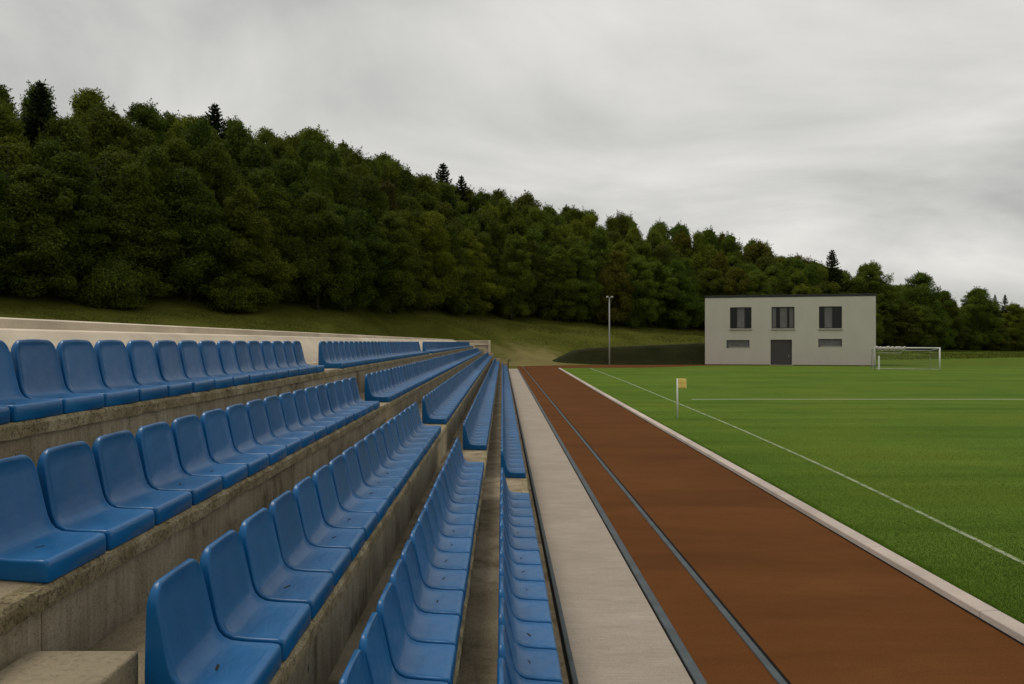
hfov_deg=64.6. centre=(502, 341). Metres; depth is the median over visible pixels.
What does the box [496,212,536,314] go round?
broadleaf tree
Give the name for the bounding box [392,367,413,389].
stadium seat
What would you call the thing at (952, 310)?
broadleaf tree
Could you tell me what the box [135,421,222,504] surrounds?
stadium seat
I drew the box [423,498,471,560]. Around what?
stadium seat
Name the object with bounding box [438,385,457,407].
stadium seat
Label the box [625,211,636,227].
broadleaf tree
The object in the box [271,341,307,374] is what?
stadium seat
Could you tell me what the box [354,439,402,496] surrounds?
stadium seat
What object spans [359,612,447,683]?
stadium seat
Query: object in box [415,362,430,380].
stadium seat
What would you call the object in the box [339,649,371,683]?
stadium seat
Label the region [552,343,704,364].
embankment
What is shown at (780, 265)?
broadleaf tree
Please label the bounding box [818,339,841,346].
window
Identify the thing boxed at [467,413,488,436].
stadium seat
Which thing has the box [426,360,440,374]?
stadium seat
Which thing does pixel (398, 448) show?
stadium seat
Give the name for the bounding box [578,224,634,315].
broadleaf tree
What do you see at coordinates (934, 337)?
broadleaf tree
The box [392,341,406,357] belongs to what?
stadium seat
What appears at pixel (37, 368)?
stadium seat
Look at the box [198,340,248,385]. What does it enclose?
stadium seat
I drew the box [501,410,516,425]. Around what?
stadium seat
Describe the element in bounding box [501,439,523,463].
stadium seat
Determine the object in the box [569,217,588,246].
broadleaf tree
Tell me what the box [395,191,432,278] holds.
broadleaf tree
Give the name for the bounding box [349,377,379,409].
stadium seat
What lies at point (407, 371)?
stadium seat
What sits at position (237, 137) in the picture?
broadleaf tree
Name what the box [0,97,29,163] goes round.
broadleaf tree
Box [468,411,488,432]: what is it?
stadium seat
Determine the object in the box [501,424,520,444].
stadium seat
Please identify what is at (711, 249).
broadleaf tree
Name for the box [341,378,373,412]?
stadium seat
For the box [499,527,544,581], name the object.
stadium seat
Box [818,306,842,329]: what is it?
window
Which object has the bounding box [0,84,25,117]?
broadleaf tree
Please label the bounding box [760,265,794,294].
broadleaf tree
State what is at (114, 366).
stadium seat
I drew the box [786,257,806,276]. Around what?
broadleaf tree
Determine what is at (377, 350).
stadium seat
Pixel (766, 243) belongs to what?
broadleaf tree
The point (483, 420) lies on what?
stadium seat
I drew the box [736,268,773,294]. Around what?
broadleaf tree
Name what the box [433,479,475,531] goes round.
stadium seat
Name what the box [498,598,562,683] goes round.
stadium seat
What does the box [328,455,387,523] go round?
stadium seat
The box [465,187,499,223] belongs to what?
broadleaf tree
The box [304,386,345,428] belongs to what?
stadium seat
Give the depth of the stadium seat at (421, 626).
4.99 m
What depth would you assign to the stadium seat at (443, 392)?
17.51 m
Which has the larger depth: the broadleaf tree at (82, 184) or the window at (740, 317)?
the window at (740, 317)
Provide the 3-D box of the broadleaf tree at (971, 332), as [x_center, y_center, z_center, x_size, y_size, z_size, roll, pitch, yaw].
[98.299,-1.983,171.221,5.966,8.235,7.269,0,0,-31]
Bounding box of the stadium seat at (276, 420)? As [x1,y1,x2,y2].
[263,395,314,447]
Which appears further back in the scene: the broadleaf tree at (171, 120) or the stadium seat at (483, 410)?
the broadleaf tree at (171, 120)
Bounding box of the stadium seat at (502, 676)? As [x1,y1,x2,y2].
[497,658,509,683]
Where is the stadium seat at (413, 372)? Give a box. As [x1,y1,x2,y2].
[410,363,427,381]
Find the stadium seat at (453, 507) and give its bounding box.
[437,471,476,517]
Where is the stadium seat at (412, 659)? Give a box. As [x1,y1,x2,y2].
[376,582,455,683]
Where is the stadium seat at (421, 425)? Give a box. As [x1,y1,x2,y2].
[412,402,440,434]
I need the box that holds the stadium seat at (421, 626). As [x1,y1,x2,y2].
[389,559,459,654]
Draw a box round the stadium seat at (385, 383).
[380,370,403,394]
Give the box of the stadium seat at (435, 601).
[400,540,463,626]
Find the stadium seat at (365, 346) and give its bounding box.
[362,341,382,361]
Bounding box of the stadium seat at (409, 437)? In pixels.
[399,411,431,448]
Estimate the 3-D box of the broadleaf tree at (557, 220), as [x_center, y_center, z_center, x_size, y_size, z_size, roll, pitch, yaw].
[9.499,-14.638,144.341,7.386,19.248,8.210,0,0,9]
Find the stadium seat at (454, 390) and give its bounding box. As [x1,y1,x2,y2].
[450,378,465,395]
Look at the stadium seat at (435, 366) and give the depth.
25.93 m
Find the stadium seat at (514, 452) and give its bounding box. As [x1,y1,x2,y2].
[501,433,521,454]
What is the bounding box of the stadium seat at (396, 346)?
[394,341,408,357]
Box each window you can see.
[727,340,748,347]
[729,307,751,329]
[771,307,794,329]
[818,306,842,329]
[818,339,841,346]
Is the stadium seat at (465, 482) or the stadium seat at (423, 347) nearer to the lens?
the stadium seat at (465, 482)
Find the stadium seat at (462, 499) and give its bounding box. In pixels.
[441,464,478,510]
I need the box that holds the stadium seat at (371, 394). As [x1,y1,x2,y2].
[365,373,392,401]
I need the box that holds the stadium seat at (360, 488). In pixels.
[342,446,395,507]
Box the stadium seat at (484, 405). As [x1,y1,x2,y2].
[478,392,492,408]
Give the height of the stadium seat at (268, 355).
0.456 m
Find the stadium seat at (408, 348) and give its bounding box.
[405,341,418,355]
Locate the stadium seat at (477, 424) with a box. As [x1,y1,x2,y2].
[471,407,489,430]
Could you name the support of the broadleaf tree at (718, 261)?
on the ground at (506, 348)
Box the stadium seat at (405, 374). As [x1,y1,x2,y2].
[402,365,420,385]
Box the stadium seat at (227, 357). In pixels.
[216,340,263,383]
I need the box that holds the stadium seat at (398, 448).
[387,418,423,460]
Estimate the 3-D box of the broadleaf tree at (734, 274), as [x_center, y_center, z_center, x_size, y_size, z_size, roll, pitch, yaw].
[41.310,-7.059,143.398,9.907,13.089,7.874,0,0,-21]
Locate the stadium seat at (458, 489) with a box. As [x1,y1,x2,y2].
[445,457,479,499]
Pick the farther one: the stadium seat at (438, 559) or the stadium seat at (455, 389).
the stadium seat at (455, 389)
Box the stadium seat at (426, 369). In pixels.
[423,360,437,376]
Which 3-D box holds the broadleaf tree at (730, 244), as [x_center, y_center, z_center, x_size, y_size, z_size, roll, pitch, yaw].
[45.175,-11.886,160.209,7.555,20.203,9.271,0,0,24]
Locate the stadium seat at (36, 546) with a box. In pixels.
[0,455,105,582]
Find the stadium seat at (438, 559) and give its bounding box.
[417,510,469,575]
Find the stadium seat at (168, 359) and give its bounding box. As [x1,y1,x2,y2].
[153,340,213,392]
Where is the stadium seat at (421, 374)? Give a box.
[417,362,432,379]
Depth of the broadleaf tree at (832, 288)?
155.09 m
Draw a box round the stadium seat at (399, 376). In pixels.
[395,367,415,388]
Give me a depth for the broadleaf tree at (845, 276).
170.71 m
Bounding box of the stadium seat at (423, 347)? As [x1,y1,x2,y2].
[422,342,433,352]
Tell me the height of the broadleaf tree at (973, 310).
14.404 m
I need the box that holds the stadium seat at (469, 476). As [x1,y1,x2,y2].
[450,446,481,484]
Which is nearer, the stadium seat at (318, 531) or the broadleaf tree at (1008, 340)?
the stadium seat at (318, 531)
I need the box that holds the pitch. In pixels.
[561,365,1023,617]
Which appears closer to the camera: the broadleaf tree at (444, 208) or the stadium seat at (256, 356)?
the stadium seat at (256, 356)
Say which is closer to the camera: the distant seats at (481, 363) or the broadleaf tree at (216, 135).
the distant seats at (481, 363)
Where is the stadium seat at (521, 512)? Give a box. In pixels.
[500,480,533,517]
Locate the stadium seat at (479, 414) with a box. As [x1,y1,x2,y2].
[474,400,490,416]
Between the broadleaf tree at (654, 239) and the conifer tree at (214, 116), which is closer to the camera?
the conifer tree at (214, 116)
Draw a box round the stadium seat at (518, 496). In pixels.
[500,467,530,501]
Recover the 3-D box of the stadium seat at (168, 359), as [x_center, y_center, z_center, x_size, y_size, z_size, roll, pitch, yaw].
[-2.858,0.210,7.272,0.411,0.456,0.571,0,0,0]
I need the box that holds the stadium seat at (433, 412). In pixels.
[426,393,449,420]
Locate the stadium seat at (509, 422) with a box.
[501,408,516,423]
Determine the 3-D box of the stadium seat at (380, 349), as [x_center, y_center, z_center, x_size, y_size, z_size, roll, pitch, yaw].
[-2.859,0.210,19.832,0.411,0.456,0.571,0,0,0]
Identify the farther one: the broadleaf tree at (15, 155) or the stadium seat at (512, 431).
the broadleaf tree at (15, 155)
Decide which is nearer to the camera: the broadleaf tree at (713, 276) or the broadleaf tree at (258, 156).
the broadleaf tree at (258, 156)
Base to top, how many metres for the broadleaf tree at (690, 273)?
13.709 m
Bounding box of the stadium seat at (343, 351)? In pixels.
[338,341,362,365]
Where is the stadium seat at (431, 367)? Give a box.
[428,359,441,373]
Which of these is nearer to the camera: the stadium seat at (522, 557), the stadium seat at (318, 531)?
the stadium seat at (318, 531)
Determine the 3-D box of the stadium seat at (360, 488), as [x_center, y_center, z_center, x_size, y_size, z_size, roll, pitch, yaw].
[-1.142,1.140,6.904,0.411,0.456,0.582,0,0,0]
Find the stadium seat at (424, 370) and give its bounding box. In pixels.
[421,361,435,377]
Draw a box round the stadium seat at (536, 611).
[499,557,551,623]
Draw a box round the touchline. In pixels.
[590,368,1023,563]
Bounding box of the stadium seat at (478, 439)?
[465,418,487,442]
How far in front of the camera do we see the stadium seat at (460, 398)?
18.52 m
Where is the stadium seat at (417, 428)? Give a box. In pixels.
[408,405,437,439]
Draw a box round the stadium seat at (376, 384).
[371,372,396,399]
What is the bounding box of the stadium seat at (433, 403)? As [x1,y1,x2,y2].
[429,392,451,417]
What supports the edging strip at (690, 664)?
on the ground at (506, 348)
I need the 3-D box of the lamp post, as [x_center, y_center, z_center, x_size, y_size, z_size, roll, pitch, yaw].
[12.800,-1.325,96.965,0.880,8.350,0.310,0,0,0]
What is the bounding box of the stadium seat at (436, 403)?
[431,390,453,414]
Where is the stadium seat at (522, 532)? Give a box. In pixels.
[500,496,536,538]
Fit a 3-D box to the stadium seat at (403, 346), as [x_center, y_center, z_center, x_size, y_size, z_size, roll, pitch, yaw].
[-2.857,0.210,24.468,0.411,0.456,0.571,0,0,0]
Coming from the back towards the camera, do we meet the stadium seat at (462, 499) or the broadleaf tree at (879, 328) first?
the broadleaf tree at (879, 328)
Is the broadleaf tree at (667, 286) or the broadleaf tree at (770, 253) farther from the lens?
the broadleaf tree at (770, 253)
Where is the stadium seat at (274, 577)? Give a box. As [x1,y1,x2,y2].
[238,508,333,618]
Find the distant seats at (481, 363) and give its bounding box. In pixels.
[0,342,510,423]
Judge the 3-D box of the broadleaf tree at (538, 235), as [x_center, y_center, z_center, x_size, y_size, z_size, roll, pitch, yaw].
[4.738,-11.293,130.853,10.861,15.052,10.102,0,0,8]
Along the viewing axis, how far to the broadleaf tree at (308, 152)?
97.76 m
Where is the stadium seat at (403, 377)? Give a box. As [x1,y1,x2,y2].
[399,366,418,387]
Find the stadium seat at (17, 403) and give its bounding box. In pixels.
[0,340,62,421]
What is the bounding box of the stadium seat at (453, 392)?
[448,379,464,396]
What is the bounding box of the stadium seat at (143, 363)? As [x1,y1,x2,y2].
[126,340,191,396]
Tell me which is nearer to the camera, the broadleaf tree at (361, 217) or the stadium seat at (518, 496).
the stadium seat at (518, 496)
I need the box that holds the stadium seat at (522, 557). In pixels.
[499,516,541,565]
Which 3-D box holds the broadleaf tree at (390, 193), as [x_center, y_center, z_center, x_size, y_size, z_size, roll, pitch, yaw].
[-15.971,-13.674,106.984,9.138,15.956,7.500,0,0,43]
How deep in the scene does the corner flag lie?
28.89 m
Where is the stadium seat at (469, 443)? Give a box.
[463,421,486,449]
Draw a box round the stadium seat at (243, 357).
[232,340,276,380]
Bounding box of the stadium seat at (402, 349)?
[399,341,412,356]
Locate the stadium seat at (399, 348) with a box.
[397,341,410,356]
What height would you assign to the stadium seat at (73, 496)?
0.456 m
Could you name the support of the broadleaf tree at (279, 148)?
on the ground at (506, 348)
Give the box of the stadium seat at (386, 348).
[383,341,399,358]
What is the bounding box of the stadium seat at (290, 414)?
[278,392,326,440]
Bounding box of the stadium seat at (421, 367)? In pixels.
[419,361,434,378]
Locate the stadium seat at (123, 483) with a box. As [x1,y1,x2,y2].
[92,430,191,524]
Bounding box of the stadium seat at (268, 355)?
[260,341,298,376]
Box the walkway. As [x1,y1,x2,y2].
[509,369,692,683]
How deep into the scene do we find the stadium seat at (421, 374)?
21.22 m
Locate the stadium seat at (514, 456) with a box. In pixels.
[501,436,522,458]
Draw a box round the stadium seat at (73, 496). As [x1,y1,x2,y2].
[37,441,154,549]
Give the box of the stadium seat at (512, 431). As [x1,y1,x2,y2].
[501,415,518,432]
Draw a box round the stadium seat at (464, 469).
[453,442,482,478]
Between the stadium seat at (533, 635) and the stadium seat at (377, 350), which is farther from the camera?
the stadium seat at (377, 350)
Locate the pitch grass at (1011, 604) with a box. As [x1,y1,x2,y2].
[638,402,1023,622]
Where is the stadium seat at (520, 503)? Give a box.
[500,473,531,507]
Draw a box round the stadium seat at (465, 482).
[448,451,480,492]
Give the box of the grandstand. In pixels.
[0,343,562,683]
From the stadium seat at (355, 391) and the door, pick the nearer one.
the stadium seat at (355, 391)
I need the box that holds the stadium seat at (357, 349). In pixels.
[354,341,374,363]
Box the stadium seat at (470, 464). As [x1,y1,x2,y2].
[455,437,483,471]
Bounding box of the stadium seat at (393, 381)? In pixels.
[388,368,410,391]
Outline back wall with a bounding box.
[0,317,490,363]
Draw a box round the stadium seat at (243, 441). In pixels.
[225,403,286,464]
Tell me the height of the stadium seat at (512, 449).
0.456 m
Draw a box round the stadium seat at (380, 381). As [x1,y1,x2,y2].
[376,371,400,397]
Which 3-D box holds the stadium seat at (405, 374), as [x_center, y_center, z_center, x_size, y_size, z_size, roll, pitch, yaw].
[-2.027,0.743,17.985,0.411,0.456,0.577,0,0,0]
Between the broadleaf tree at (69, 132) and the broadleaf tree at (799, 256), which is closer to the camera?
the broadleaf tree at (69, 132)
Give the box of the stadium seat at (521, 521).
[500,487,534,527]
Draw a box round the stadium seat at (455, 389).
[451,377,466,394]
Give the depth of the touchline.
14.31 m
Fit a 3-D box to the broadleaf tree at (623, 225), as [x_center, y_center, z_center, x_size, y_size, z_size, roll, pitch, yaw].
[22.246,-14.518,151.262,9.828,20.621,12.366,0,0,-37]
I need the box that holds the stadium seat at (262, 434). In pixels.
[245,399,301,455]
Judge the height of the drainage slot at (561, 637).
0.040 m
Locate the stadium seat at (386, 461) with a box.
[372,428,414,476]
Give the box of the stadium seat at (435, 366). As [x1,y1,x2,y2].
[432,358,445,372]
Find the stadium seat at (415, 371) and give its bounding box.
[412,363,428,380]
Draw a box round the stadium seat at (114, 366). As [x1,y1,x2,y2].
[94,340,167,400]
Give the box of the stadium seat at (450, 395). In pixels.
[445,381,462,400]
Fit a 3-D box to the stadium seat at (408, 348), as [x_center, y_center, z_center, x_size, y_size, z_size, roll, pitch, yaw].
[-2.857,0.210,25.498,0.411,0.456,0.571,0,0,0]
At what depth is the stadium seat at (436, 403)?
15.39 m
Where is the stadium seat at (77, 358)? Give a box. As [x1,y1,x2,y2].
[56,339,138,406]
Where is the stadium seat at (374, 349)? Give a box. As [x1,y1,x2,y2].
[370,341,388,360]
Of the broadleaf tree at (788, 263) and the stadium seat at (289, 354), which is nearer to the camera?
the stadium seat at (289, 354)
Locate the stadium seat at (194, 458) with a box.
[170,414,247,488]
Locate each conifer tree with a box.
[19,80,58,159]
[204,103,226,143]
[433,163,464,215]
[455,175,472,214]
[823,250,850,293]
[991,295,1000,321]
[998,295,1011,319]
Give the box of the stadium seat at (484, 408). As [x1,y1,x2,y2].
[477,395,491,409]
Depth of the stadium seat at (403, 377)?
17.50 m
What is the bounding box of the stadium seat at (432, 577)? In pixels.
[409,523,467,600]
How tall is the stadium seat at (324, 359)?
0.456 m
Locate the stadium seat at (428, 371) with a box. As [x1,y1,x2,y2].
[424,360,438,375]
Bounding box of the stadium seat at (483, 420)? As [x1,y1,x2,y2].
[473,404,490,424]
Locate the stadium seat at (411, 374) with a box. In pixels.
[407,364,425,383]
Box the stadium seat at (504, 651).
[498,625,561,683]
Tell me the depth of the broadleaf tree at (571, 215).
146.14 m
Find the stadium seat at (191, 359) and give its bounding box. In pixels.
[177,340,232,388]
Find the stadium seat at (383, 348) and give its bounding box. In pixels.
[380,341,397,359]
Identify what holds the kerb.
on the ground at (506, 348)
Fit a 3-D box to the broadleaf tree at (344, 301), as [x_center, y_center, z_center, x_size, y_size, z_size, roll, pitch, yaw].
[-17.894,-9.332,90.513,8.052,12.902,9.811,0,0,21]
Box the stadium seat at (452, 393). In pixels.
[447,380,463,398]
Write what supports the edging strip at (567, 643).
on the ground at (506, 348)
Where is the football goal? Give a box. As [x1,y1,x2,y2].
[871,346,940,369]
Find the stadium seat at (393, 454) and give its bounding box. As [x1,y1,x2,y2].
[380,423,419,468]
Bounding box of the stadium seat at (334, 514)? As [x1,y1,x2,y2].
[312,465,376,540]
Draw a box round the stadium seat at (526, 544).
[500,505,539,552]
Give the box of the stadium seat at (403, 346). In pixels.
[401,341,414,356]
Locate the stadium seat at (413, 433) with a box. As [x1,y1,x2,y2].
[403,408,434,443]
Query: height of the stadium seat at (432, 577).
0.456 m
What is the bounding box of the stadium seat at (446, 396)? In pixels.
[442,383,460,403]
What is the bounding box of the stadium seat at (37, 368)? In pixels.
[10,339,103,413]
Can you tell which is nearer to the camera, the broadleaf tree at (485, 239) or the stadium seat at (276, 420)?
the stadium seat at (276, 420)
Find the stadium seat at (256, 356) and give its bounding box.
[247,341,287,378]
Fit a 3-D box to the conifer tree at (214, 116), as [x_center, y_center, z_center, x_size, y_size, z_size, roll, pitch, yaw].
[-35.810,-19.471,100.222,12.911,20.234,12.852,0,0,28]
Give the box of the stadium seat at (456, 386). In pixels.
[453,376,467,392]
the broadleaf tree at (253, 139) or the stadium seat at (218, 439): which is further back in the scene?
the broadleaf tree at (253, 139)
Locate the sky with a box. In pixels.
[0,0,1023,309]
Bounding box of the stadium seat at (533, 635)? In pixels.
[498,576,556,650]
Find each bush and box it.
[52,257,150,308]
[204,269,284,312]
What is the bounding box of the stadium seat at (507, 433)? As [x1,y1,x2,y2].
[501,417,518,434]
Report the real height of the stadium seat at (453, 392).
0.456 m
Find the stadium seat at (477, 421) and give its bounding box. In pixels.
[471,405,489,423]
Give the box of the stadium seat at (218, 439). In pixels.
[200,408,268,475]
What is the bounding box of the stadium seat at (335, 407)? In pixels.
[325,382,361,419]
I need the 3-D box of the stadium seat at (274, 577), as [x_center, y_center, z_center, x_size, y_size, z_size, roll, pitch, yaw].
[-1.137,1.140,4.279,0.411,0.456,0.583,0,0,0]
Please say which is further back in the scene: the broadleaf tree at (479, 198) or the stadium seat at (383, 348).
the broadleaf tree at (479, 198)
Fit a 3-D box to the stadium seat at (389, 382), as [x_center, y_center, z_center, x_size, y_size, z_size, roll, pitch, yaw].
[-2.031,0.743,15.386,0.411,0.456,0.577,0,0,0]
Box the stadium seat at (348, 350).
[344,341,366,364]
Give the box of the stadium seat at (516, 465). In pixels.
[501,443,524,467]
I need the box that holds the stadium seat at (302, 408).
[292,389,336,434]
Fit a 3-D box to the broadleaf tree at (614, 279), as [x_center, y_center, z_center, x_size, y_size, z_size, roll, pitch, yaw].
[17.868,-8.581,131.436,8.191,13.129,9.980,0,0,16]
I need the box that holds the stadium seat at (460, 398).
[444,382,461,401]
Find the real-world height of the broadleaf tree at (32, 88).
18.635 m
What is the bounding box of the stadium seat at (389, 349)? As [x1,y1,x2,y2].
[386,341,402,358]
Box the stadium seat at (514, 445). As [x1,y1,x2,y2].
[501,427,520,447]
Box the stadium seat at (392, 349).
[389,341,404,357]
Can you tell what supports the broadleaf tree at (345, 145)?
on the ground at (506, 348)
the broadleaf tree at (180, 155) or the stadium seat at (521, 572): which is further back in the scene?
the broadleaf tree at (180, 155)
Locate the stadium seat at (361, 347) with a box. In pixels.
[358,341,378,362]
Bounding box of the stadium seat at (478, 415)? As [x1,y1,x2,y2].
[473,402,490,419]
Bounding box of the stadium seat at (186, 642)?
[145,558,280,683]
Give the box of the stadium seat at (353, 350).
[349,341,370,363]
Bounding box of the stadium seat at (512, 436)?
[501,420,518,437]
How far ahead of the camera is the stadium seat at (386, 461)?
8.49 m
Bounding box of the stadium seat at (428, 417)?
[422,395,447,423]
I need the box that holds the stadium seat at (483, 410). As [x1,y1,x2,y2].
[476,396,491,411]
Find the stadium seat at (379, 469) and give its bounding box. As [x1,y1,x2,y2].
[363,433,408,485]
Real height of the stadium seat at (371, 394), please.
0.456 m
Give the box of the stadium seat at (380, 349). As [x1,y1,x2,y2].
[377,341,394,359]
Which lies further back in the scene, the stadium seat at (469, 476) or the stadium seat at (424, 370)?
the stadium seat at (424, 370)
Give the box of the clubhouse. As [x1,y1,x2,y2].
[705,294,875,365]
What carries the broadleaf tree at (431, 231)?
on the ground at (506, 348)
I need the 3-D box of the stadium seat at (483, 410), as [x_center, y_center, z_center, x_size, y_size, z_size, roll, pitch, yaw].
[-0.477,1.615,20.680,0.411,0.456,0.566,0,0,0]
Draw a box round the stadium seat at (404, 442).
[393,414,428,454]
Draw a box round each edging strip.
[509,373,578,683]
[518,369,706,683]
[522,366,786,683]
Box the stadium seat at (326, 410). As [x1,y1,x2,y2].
[315,384,353,424]
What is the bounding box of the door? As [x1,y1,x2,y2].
[771,340,791,364]
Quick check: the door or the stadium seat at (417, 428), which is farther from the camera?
the door
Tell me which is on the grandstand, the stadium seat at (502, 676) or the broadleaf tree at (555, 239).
the stadium seat at (502, 676)
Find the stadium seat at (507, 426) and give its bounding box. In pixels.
[501,412,517,427]
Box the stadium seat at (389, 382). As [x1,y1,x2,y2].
[384,369,407,393]
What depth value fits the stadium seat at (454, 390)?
20.64 m
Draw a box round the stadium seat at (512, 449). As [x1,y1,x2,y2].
[501,430,521,450]
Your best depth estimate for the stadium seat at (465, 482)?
10.12 m
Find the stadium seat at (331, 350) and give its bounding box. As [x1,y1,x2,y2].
[326,341,352,366]
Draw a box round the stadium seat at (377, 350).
[374,341,391,360]
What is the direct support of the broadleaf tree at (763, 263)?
on the ground at (506, 348)
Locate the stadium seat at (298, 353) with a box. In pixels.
[292,341,324,371]
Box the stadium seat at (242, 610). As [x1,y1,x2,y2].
[199,530,310,660]
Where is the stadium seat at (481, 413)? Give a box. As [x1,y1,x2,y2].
[475,399,490,414]
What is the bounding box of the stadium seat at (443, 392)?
[440,384,458,405]
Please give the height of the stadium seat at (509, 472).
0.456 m
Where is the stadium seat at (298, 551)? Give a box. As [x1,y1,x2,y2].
[268,490,350,585]
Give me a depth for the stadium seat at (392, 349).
21.95 m
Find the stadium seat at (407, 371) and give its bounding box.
[405,364,422,384]
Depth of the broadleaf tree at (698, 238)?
150.46 m
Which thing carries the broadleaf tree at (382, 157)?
on the ground at (506, 348)
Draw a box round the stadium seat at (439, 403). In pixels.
[434,388,454,411]
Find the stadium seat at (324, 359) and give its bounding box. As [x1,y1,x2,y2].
[318,341,346,368]
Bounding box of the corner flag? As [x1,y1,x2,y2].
[676,378,686,417]
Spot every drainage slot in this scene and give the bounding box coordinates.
[508,371,572,683]
[518,370,695,683]
[525,369,790,683]
[561,370,1023,645]
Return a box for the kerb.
[558,368,1023,643]
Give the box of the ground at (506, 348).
[0,276,1023,368]
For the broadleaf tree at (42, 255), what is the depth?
63.30 m
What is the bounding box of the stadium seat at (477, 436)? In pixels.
[466,416,487,439]
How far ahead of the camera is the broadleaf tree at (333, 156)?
102.17 m
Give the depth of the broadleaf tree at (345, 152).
120.80 m
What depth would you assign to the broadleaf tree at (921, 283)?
159.95 m
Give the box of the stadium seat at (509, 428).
[501,414,517,429]
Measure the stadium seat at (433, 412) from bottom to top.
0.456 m
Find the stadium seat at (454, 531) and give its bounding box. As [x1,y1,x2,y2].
[429,488,473,546]
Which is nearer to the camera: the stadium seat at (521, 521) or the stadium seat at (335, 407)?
the stadium seat at (521, 521)
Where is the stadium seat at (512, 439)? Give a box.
[501,422,519,440]
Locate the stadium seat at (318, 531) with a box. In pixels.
[292,476,364,560]
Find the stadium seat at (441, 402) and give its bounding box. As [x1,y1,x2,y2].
[436,387,456,409]
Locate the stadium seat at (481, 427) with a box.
[470,409,488,428]
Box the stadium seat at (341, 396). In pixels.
[334,380,367,415]
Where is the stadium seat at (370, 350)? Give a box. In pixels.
[366,341,385,361]
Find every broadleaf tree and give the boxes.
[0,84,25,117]
[0,96,31,136]
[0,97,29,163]
[0,118,32,187]
[0,133,43,274]
[0,163,110,297]
[0,166,29,251]
[0,167,39,296]
[17,91,28,119]
[18,79,56,136]
[23,151,136,292]
[27,113,96,176]
[29,136,90,277]
[67,87,114,128]
[79,98,116,145]
[81,101,139,167]
[84,142,164,274]
[84,159,198,297]
[94,122,168,164]
[123,98,170,162]
[130,143,210,276]
[147,166,233,301]
[154,132,214,255]
[162,110,179,139]
[165,110,197,140]
[179,114,220,201]
[194,115,217,128]
[195,139,245,278]
[208,182,299,305]
[210,127,236,169]
[219,115,262,145]
[220,120,251,168]
[233,141,294,210]
[233,179,321,301]
[242,163,309,282]
[246,131,266,144]
[254,126,280,148]
[263,131,298,202]
[268,155,325,291]
[271,133,303,174]
[273,189,360,309]
[291,136,338,204]
[296,159,335,289]
[299,124,356,184]
[302,201,378,312]
[319,149,354,189]
[328,164,369,259]
[337,145,349,166]
[338,139,360,154]
[342,146,375,176]
[343,164,365,199]
[346,206,397,308]
[348,163,372,192]
[352,173,392,272]
[363,155,381,181]
[364,207,422,313]
[368,178,399,224]
[371,151,392,170]
[376,161,408,200]
[380,156,409,193]
[383,208,434,310]
[394,164,421,198]
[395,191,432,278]
[410,172,443,221]
[414,189,441,254]
[415,210,466,311]
[430,223,480,314]
[435,183,463,221]
[435,198,469,275]
[436,179,470,215]
[455,213,499,276]
[455,227,510,314]
[464,184,477,215]
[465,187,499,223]
[473,208,507,266]
[473,231,516,313]
[477,199,506,257]
[489,187,513,215]
[491,230,536,320]
[496,195,512,224]
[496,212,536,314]
[497,203,537,304]
[508,239,563,317]
[512,189,547,240]
[519,201,544,242]
[524,204,557,250]
[526,225,562,314]
[532,244,586,320]
[542,202,552,213]
[543,221,583,249]
[544,208,565,241]
[545,230,567,309]
[558,204,570,217]
[559,243,607,322]
[561,232,601,310]
[562,204,586,228]
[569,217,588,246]
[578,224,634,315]
[582,206,604,229]
[582,212,600,244]
[592,248,636,325]
[603,213,619,234]
[606,227,625,249]
[611,239,643,309]
[613,255,659,326]
[616,211,632,240]
[623,224,648,257]
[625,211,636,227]
[632,237,658,297]
[632,260,686,327]
[643,217,674,245]
[644,229,664,321]
[646,243,675,324]
[650,223,673,252]
[655,259,704,328]
[659,239,684,303]
[670,220,693,241]
[670,256,704,329]
[671,228,696,261]
[672,224,692,254]
[687,250,713,326]
[691,229,712,326]
[695,266,735,328]
[702,225,723,253]
[704,250,731,323]
[706,243,730,258]
[713,266,756,295]
[717,231,727,254]
[719,231,743,258]
[721,254,759,293]
[731,250,746,268]
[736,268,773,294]
[741,237,757,257]
[741,238,776,277]
[742,261,763,280]
[755,253,789,293]
[758,241,778,258]
[758,245,785,272]
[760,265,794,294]
[765,280,785,294]
[774,253,788,273]
[776,261,789,292]
[784,254,795,275]
[785,268,809,294]
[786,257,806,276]
[789,253,802,260]
[792,283,810,294]
[798,262,822,287]
[802,255,813,265]
[809,280,826,293]
[809,286,826,293]
[816,265,838,290]
[824,280,844,293]
[826,264,847,287]
[842,270,850,281]
[843,260,906,335]
[847,286,866,293]
[876,299,901,345]
[876,303,885,344]
[882,302,931,346]
[898,270,954,349]
[902,304,942,349]
[905,303,949,349]
[931,317,958,349]
[938,290,965,349]
[943,316,968,349]
[956,323,973,349]
[958,286,1006,349]
[961,314,989,349]
[973,318,1004,350]
[995,323,1011,350]
[1000,302,1023,350]
[1002,321,1016,349]
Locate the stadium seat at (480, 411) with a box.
[475,397,491,416]
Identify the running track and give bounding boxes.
[517,366,777,683]
[523,365,1023,683]
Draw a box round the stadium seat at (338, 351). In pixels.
[332,341,357,365]
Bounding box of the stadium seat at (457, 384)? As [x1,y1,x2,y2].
[454,375,468,391]
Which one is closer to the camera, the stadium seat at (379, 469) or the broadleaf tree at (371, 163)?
the stadium seat at (379, 469)
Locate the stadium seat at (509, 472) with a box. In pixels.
[501,447,525,477]
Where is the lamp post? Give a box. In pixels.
[606,296,612,364]
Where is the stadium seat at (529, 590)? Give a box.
[499,541,548,602]
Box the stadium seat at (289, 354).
[282,341,316,373]

